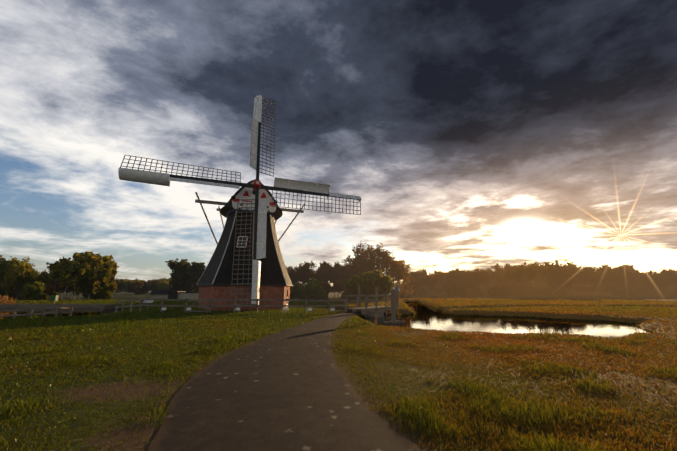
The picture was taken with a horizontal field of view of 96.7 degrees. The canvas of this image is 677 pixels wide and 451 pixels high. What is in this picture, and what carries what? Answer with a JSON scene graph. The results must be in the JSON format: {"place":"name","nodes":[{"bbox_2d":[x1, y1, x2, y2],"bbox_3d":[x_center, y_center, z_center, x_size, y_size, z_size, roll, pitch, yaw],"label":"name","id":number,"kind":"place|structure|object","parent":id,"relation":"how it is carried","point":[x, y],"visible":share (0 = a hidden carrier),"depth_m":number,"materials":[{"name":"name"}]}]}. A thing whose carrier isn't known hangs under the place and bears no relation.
{"place":"outdoors","nodes":[
{"label":"outdoors","id":0,"kind":"place"},
{"bbox_2d":[148,312,425,450],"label":"path","id":1,"kind":"structure","parent":0,"point":[291,389],"depth_m":4.23,"materials":[{"name":"grey asphalt"}]},
{"bbox_2d":[0,302,652,336],"bbox_3d":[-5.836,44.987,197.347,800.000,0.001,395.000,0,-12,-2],"label":"water","id":2,"kind":"structure","parent":0,"point":[426,317],"depth_m":18.77,"materials":[{"name":"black liquid"}]},
{"bbox_2d":[0,304,115,309],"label":"road","id":3,"kind":"structure","parent":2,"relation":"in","point":[105,306],"depth_m":35.11,"materials":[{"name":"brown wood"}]},
{"bbox_2d":[490,263,509,274],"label":"bare tree","id":4,"kind":"object","parent":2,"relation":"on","point":[500,268],"visible":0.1,"depth_m":123.23,"materials":[{"name":"brown plant"}]},
{"bbox_2d":[506,265,525,286],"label":"bare tree","id":5,"kind":"object","parent":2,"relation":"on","point":[512,268],"depth_m":118.85,"materials":[{"name":"brown plant"}]},
{"bbox_2d":[566,261,581,280],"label":"bare tree","id":6,"kind":"object","parent":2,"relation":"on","point":[573,264],"depth_m":123.94,"materials":[{"name":"brown plant"}]},
{"bbox_2d":[618,263,638,272],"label":"bare tree","id":7,"kind":"object","parent":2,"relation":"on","point":[631,267],"depth_m":125.62,"materials":[{"name":"brown plant"}]},
{"bbox_2d":[0,291,676,450],"bbox_3d":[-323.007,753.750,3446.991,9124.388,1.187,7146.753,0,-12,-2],"label":"terrain","id":8,"kind":"structure","parent":0,"point":[128,393],"depth_m":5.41,"materials":[{"name":"green plant"}]},
{"bbox_2d":[0,288,20,298],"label":"bush","id":9,"kind":"object","parent":8,"relation":"on","point":[2,292],"visible":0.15,"depth_m":63.97,"materials":[{"name":"green plant"}]},
{"bbox_2d":[0,270,20,298],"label":"leafy tree","id":10,"kind":"object","parent":8,"relation":"on","point":[4,282],"visible":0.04,"depth_m":59.44,"materials":[{"name":"green plant"}]},
{"bbox_2d":[0,255,31,291],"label":"leafy tree","id":11,"kind":"object","parent":8,"relation":"on","point":[4,266],"visible":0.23,"depth_m":63.63,"materials":[{"name":"green plant"}]},
{"bbox_2d":[2,262,34,299],"bbox_3d":[-63.604,11.066,59.757,3.515,7.504,5.235,7,-14,-28],"label":"leafy tree","id":12,"kind":"object","parent":8,"relation":"on","point":[19,271],"visible":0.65,"depth_m":59.00,"materials":[{"name":"green plant"}]},
{"bbox_2d":[3,263,34,297],"bbox_3d":[-64.500,11.211,60.198,5.445,7.404,3.656,-4,-13,16],"label":"leafy tree","id":13,"kind":"object","parent":8,"relation":"on","point":[30,271],"visible":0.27,"depth_m":59.78,"materials":[{"name":"green plant"}]},
{"bbox_2d":[29,271,39,283],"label":"leafy tree","id":14,"kind":"object","parent":8,"relation":"on","point":[34,276],"visible":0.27,"depth_m":64.14,"materials":[{"name":"green plant"}]},
{"bbox_2d":[18,281,58,299],"bbox_3d":[-57.508,13.149,57.686,5.340,4.790,4.903,6,-14,-26],"label":"bush","id":15,"kind":"object","parent":8,"relation":"on","point":[34,290],"visible":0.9,"depth_m":56.75,"materials":[{"name":"green plant"}]},
{"bbox_2d":[36,270,58,290],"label":"leafy tree","id":16,"kind":"object","parent":8,"relation":"on","point":[43,277],"visible":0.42,"depth_m":62.58,"materials":[{"name":"green plant"}]},
{"bbox_2d":[43,284,55,299],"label":"bare tree","id":17,"kind":"object","parent":8,"relation":"on","point":[48,289],"visible":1,"depth_m":56.94,"materials":[{"name":"brown plant"}]},
{"bbox_2d":[55,285,64,295],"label":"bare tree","id":18,"kind":"object","parent":8,"relation":"on","point":[59,288],"visible":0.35,"depth_m":69.43,"materials":[{"name":"brown plant"}]},
{"bbox_2d":[46,255,100,299],"bbox_3d":[-46.437,9.137,52.990,7.153,8.381,7.268,2,-12,-7],"label":"birch tree","id":19,"kind":"object","parent":8,"relation":"on","point":[65,270],"visible":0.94,"depth_m":51.40,"materials":[{"name":"green plant"}]},
{"bbox_2d":[62,252,97,298],"bbox_3d":[-47.798,9.446,56.026,7.273,9.077,5.650,-7,-14,29],"label":"birch tree","id":20,"kind":"object","parent":8,"relation":"on","point":[81,287],"visible":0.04,"depth_m":54.09,"materials":[{"name":"green plant"}]},
{"bbox_2d":[70,251,107,299],"bbox_3d":[-47.663,9.605,57.703,7.619,9.509,5.919,-4,-13,18],"label":"birch tree","id":21,"kind":"object","parent":8,"relation":"on","point":[87,291],"depth_m":55.55,"materials":[{"name":"green plant"}]},
{"bbox_2d":[84,290,111,299],"bbox_3d":[-46.977,13.497,58.943,5.004,4.488,4.594,-7,-14,31],"label":"bush","id":22,"kind":"object","parent":8,"relation":"on","point":[102,295],"visible":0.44,"depth_m":58.08,"materials":[{"name":"green plant"}]},
{"bbox_2d":[79,253,117,299],"bbox_3d":[-46.108,9.822,57.734,7.273,9.077,5.650,-7,-14,29],"label":"birch tree","id":23,"kind":"object","parent":8,"relation":"on","point":[111,286],"visible":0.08,"depth_m":57.21,"materials":[{"name":"green plant"}]},
{"bbox_2d":[88,255,118,299],"bbox_3d":[-45.494,9.670,56.550,7.650,8.822,7.530,-8,-15,33],"label":"birch tree","id":24,"kind":"object","parent":8,"relation":"on","point":[103,270],"visible":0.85,"depth_m":55.28,"materials":[{"name":"green plant"}]},
{"bbox_2d":[114,278,127,291],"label":"leafy tree","id":25,"kind":"object","parent":8,"relation":"on","point":[118,283],"visible":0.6,"depth_m":151.07,"materials":[{"name":"green plant"}]},
{"bbox_2d":[118,279,125,293],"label":"bare tree","id":26,"kind":"object","parent":8,"relation":"on","point":[121,284],"visible":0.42,"depth_m":151.46,"materials":[{"name":"brown plant"}]},
{"bbox_2d":[125,278,138,291],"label":"leafy tree","id":27,"kind":"object","parent":8,"relation":"on","point":[129,290],"visible":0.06,"depth_m":152.13,"materials":[{"name":"green plant"}]},
{"bbox_2d":[125,280,141,292],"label":"leafy tree","id":28,"kind":"object","parent":8,"relation":"on","point":[128,283],"visible":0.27,"depth_m":147.13,"materials":[{"name":"green plant"}]},
{"bbox_2d":[130,280,143,291],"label":"bare tree","id":29,"kind":"object","parent":8,"relation":"on","point":[136,284],"visible":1,"depth_m":138.26,"materials":[{"name":"brown plant"}]},
{"bbox_2d":[133,280,150,293],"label":"dark tree","id":30,"kind":"object","parent":8,"relation":"on","point":[144,290],"visible":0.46,"depth_m":159.30,"materials":[{"name":"green plant"}]},
{"bbox_2d":[148,279,157,289],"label":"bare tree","id":31,"kind":"object","parent":8,"relation":"on","point":[153,285],"visible":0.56,"depth_m":148.99,"materials":[{"name":"brown plant"}]},
{"bbox_2d":[147,281,161,289],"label":"leafy tree","id":32,"kind":"object","parent":8,"relation":"on","point":[150,284],"visible":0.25,"depth_m":148.99,"materials":[{"name":"green plant"}]},
{"bbox_2d":[155,280,169,289],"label":"leafy tree","id":33,"kind":"object","parent":8,"relation":"on","point":[164,285],"visible":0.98,"depth_m":140.01,"materials":[{"name":"green plant"}]},
{"bbox_2d":[161,278,171,289],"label":"leafy tree","id":34,"kind":"object","parent":8,"relation":"on","point":[167,280],"visible":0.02,"depth_m":151.70,"materials":[{"name":"green plant"}]},
{"bbox_2d":[0,298,346,317],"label":"fence","id":35,"kind":"object","parent":8,"relation":"on","point":[131,305],"visible":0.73,"depth_m":22.91,"materials":[{"name":"grey wood"}]},
{"bbox_2d":[165,258,205,291],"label":"oak tree","id":36,"kind":"object","parent":8,"relation":"on","point":[186,275],"visible":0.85,"depth_m":86.97,"materials":[{"name":"green plant"}]},
{"bbox_2d":[118,95,361,310],"bbox_3d":[-7.237,-2.868,30.289,17.556,22.336,17.935,-4,-13,16],"label":"windmill","id":37,"kind":"object","parent":8,"relation":"on","point":[246,261],"visible":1,"depth_m":27.40,"materials":[{"name":"wood"}]},
{"bbox_2d":[0,295,552,323],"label":"reeds","id":38,"kind":"object","parent":8,"relation":"on","point":[3,300],"visible":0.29,"depth_m":36.44,"materials":[{"name":"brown plant"}]},
{"bbox_2d":[50,288,511,301],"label":"sheds","id":39,"kind":"object","parent":8,"relation":"on","point":[167,294],"visible":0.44,"depth_m":53.93,"materials":[{"name":"grey"}]},
{"bbox_2d":[286,266,299,284],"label":"bare tree","id":40,"kind":"object","parent":8,"relation":"on","point":[292,272],"visible":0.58,"depth_m":60.99,"materials":[{"name":"brown plant"}]},
{"bbox_2d":[290,282,314,299],"bbox_3d":[-6.329,11.416,49.046,4.831,4.333,4.435,-2,-13,11],"label":"bush","id":41,"kind":"object","parent":8,"relation":"on","point":[298,290],"visible":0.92,"depth_m":48.05,"materials":[{"name":"green plant"}]},
{"bbox_2d":[294,262,312,283],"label":"bare tree","id":42,"kind":"object","parent":8,"relation":"on","point":[300,264],"visible":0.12,"depth_m":65.59,"materials":[{"name":"brown plant"}]},
{"bbox_2d":[296,261,316,284],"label":"tree","id":43,"kind":"object","parent":8,"relation":"on","point":[305,271],"visible":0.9,"depth_m":62.59,"materials":[{"name":"brown plant"}]},
{"bbox_2d":[305,278,327,295],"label":"tree","id":44,"kind":"object","parent":8,"relation":"on","point":[312,282],"visible":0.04,"depth_m":52.06,"materials":[{"name":"green plant"}]},
{"bbox_2d":[306,266,327,283],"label":"bare tree","id":45,"kind":"object","parent":8,"relation":"on","point":[318,275],"visible":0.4,"depth_m":68.29,"materials":[{"name":"brown plant"}]},
{"bbox_2d":[307,283,328,299],"bbox_3d":[-3.339,11.776,50.409,4.477,4.016,4.111,11,-17,-41],"label":"bush","id":46,"kind":"object","parent":8,"relation":"on","point":[316,291],"visible":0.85,"depth_m":49.17,"materials":[{"name":"green plant"}]},
{"bbox_2d":[318,260,329,281],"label":"bare tree","id":47,"kind":"object","parent":8,"relation":"on","point":[324,265],"visible":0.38,"depth_m":71.01,"materials":[{"name":"brown plant"}]},
{"bbox_2d":[318,263,335,293],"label":"bare tree","id":48,"kind":"object","parent":8,"relation":"on","point":[330,275],"visible":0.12,"depth_m":74.47,"materials":[{"name":"brown plant"}]},
{"bbox_2d":[320,281,335,294],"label":"bare tree","id":49,"kind":"object","parent":8,"relation":"on","point":[327,286],"visible":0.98,"depth_m":51.61,"materials":[{"name":"brown plant"}]},
{"bbox_2d":[327,262,350,282],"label":"bare tree","id":50,"kind":"object","parent":8,"relation":"on","point":[336,274],"visible":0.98,"depth_m":69.51,"materials":[{"name":"brown plant"}]},
{"bbox_2d":[332,279,345,297],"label":"bare tree","id":51,"kind":"object","parent":8,"relation":"on","point":[338,285],"visible":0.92,"depth_m":54.82,"materials":[{"name":"brown plant"}]},
{"bbox_2d":[343,262,360,276],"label":"bare tree","id":52,"kind":"object","parent":8,"relation":"on","point":[351,267],"visible":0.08,"depth_m":76.72,"materials":[{"name":"brown plant"}]},
{"bbox_2d":[341,274,374,299],"bbox_3d":[3.700,10.962,49.060,6.235,6.091,6.791,7,-14,-29],"label":"bush","id":53,"kind":"object","parent":8,"relation":"on","point":[354,282],"visible":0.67,"depth_m":46.92,"materials":[{"name":"green plant"}]},
{"bbox_2d":[341,255,376,276],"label":"bare tree","id":54,"kind":"object","parent":8,"relation":"on","point":[348,259],"visible":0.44,"depth_m":75.44,"materials":[{"name":"brown plant"}]},
{"bbox_2d":[334,285,405,323],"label":"bridge","id":55,"kind":"structure","parent":8,"relation":"on","point":[376,310],"depth_m":24.07,"materials":[{"name":"grey wood"}]},
{"bbox_2d":[335,241,416,297],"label":"tree","id":56,"kind":"object","parent":8,"relation":"on","point":[382,259],"visible":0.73,"depth_m":72.75,"materials":[{"name":"green plant"}]},
{"bbox_2d":[360,269,393,299],"bbox_3d":[5.924,11.035,50.528,7.250,7.082,7.896,-4,-13,16],"label":"tree","id":57,"kind":"object","parent":8,"relation":"on","point":[384,284],"visible":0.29,"depth_m":48.36,"materials":[{"name":"green plant"}]},
{"bbox_2d":[404,284,418,294],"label":"bare tree","id":58,"kind":"object","parent":8,"relation":"on","point":[414,287],"visible":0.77,"depth_m":98.17,"materials":[{"name":"brown plant"}]},
{"bbox_2d":[408,271,423,295],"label":"bare tree","id":59,"kind":"object","parent":8,"relation":"on","point":[417,278],"visible":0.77,"depth_m":102.29,"materials":[{"name":"brown plant"}]},
{"bbox_2d":[405,285,434,294],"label":"bush","id":60,"kind":"object","parent":8,"relation":"on","point":[431,293],"visible":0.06,"depth_m":122.75,"materials":[{"name":"brown plant"}]},
{"bbox_2d":[415,268,427,295],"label":"bare tree","id":61,"kind":"object","parent":8,"relation":"on","point":[423,273],"visible":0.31,"depth_m":107.86,"materials":[{"name":"brown plant"}]},
{"bbox_2d":[419,275,435,295],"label":"bare tree","id":62,"kind":"object","parent":8,"relation":"on","point":[428,281],"visible":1,"depth_m":96.81,"materials":[{"name":"brown plant"}]},
{"bbox_2d":[432,273,443,291],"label":"bare tree","id":63,"kind":"object","parent":8,"relation":"on","point":[436,277],"visible":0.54,"depth_m":100.52,"materials":[{"name":"brown plant"}]},
{"bbox_2d":[431,275,444,287],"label":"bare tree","id":64,"kind":"object","parent":8,"relation":"on","point":[438,283],"visible":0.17,"depth_m":120.42,"materials":[{"name":"brown plant"}]},
{"bbox_2d":[437,270,445,285],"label":"bare tree","id":65,"kind":"object","parent":8,"relation":"on","point":[439,272],"visible":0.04,"depth_m":123.03,"materials":[{"name":"brown plant"}]},
{"bbox_2d":[444,269,460,285],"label":"bare tree","id":66,"kind":"object","parent":8,"relation":"on","point":[450,280],"visible":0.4,"depth_m":106.99,"materials":[{"name":"brown plant"}]},
{"bbox_2d":[444,270,465,286],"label":"bare tree","id":67,"kind":"object","parent":8,"relation":"on","point":[457,282],"visible":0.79,"depth_m":105.63,"materials":[{"name":"brown plant"}]},
{"bbox_2d":[452,267,465,278],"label":"bare tree","id":68,"kind":"object","parent":8,"relation":"on","point":[462,271],"visible":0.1,"depth_m":117.35,"materials":[{"name":"brown plant"}]},
{"bbox_2d":[462,270,485,295],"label":"bare tree","id":69,"kind":"object","parent":8,"relation":"on","point":[472,279],"visible":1,"depth_m":100.90,"materials":[{"name":"brown plant"}]},
{"bbox_2d":[473,268,489,295],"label":"bare tree","id":70,"kind":"object","parent":8,"relation":"on","point":[486,280],"visible":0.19,"depth_m":108.62,"materials":[{"name":"brown plant"}]},
{"bbox_2d":[485,268,500,285],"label":"bare tree","id":71,"kind":"object","parent":8,"relation":"on","point":[491,271],"visible":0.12,"depth_m":123.19,"materials":[{"name":"brown plant"}]},
{"bbox_2d":[490,271,512,288],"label":"bare tree","id":72,"kind":"object","parent":8,"relation":"on","point":[500,280],"visible":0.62,"depth_m":114.04,"materials":[{"name":"plant"}]},
{"bbox_2d":[503,263,540,295],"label":"bare tree","id":73,"kind":"object","parent":8,"relation":"on","point":[528,273],"depth_m":98.70,"materials":[{"name":"plant"}]},
{"bbox_2d":[520,262,543,286],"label":"bare tree","id":74,"kind":"object","parent":8,"relation":"on","point":[532,282],"depth_m":126.44,"materials":[{"name":"plant"}]},
{"bbox_2d":[526,265,549,285],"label":"bare tree","id":75,"kind":"object","parent":8,"relation":"on","point":[536,278],"depth_m":116.75,"materials":[{"name":"plant"}]},
{"bbox_2d":[530,261,559,287],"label":"bare tree","id":76,"kind":"object","parent":8,"relation":"on","point":[536,262],"depth_m":117.60,"materials":[{"name":"plant"}]},
{"bbox_2d":[536,259,573,295],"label":"bare tree","id":77,"kind":"object","parent":8,"relation":"on","point":[556,272],"depth_m":98.92,"materials":[{"name":"plant"}]},
{"bbox_2d":[541,264,578,279],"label":"bare tree","id":78,"kind":"object","parent":8,"relation":"on","point":[568,267],"depth_m":107.71,"materials":[{"name":"plant"}]},
{"bbox_2d":[566,266,592,295],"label":"bare tree","id":79,"kind":"object","parent":8,"relation":"on","point":[580,274],"depth_m":101.75,"materials":[{"name":"plant"}]},
{"bbox_2d":[573,266,594,295],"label":"bare tree","id":80,"kind":"object","parent":8,"relation":"on","point":[583,279],"depth_m":107.29,"materials":[{"name":"plant"}]},
{"bbox_2d":[582,266,601,295],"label":"bare tree","id":81,"kind":"object","parent":8,"relation":"on","point":[595,273],"depth_m":105.83,"materials":[{"name":"plant"}]},
{"bbox_2d":[587,265,612,295],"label":"bare tree","id":82,"kind":"object","parent":8,"relation":"on","point":[602,270],"depth_m":108.34,"materials":[{"name":"plant"}]},
{"bbox_2d":[594,272,613,295],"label":"bare tree","id":83,"kind":"object","parent":8,"relation":"on","point":[604,282],"depth_m":103.59,"materials":[{"name":"plant"}]},
{"bbox_2d":[604,265,629,295],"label":"bare tree","id":84,"kind":"object","parent":8,"relation":"on","point":[610,275],"depth_m":100.83,"materials":[{"name":"plant"}]},
{"bbox_2d":[611,266,640,287],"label":"bare tree","id":85,"kind":"object","parent":8,"relation":"on","point":[634,284],"depth_m":105.22,"materials":[{"name":"plant"}]},
{"bbox_2d":[614,269,640,287],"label":"bare tree","id":86,"kind":"object","parent":8,"relation":"on","point":[634,271],"depth_m":108.42,"materials":[{"name":"plant"}]},
{"bbox_2d":[635,270,663,295],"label":"bare tree","id":87,"kind":"object","parent":8,"relation":"on","point":[645,278],"depth_m":105.92,"materials":[{"name":"plant"}]},
{"bbox_2d":[644,273,670,295],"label":"bare tree","id":88,"kind":"object","parent":8,"relation":"on","point":[660,279],"depth_m":99.80,"materials":[{"name":"plant"}]},
{"bbox_2d":[653,273,673,290],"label":"bare tree","id":89,"kind":"object","parent":8,"relation":"on","point":[666,276],"depth_m":101.38,"materials":[{"name":"plant"}]},
{"bbox_2d":[659,269,676,288],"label":"bare tree","id":90,"kind":"object","parent":8,"relation":"on","point":[673,276],"depth_m":102.29,"materials":[{"name":"plant"}]},
{"bbox_2d":[0,0,676,285],"label":"sky","id":91,"kind":"structure","parent":0,"point":[471,135],"materials":[{"name":"grey"}]}
]}

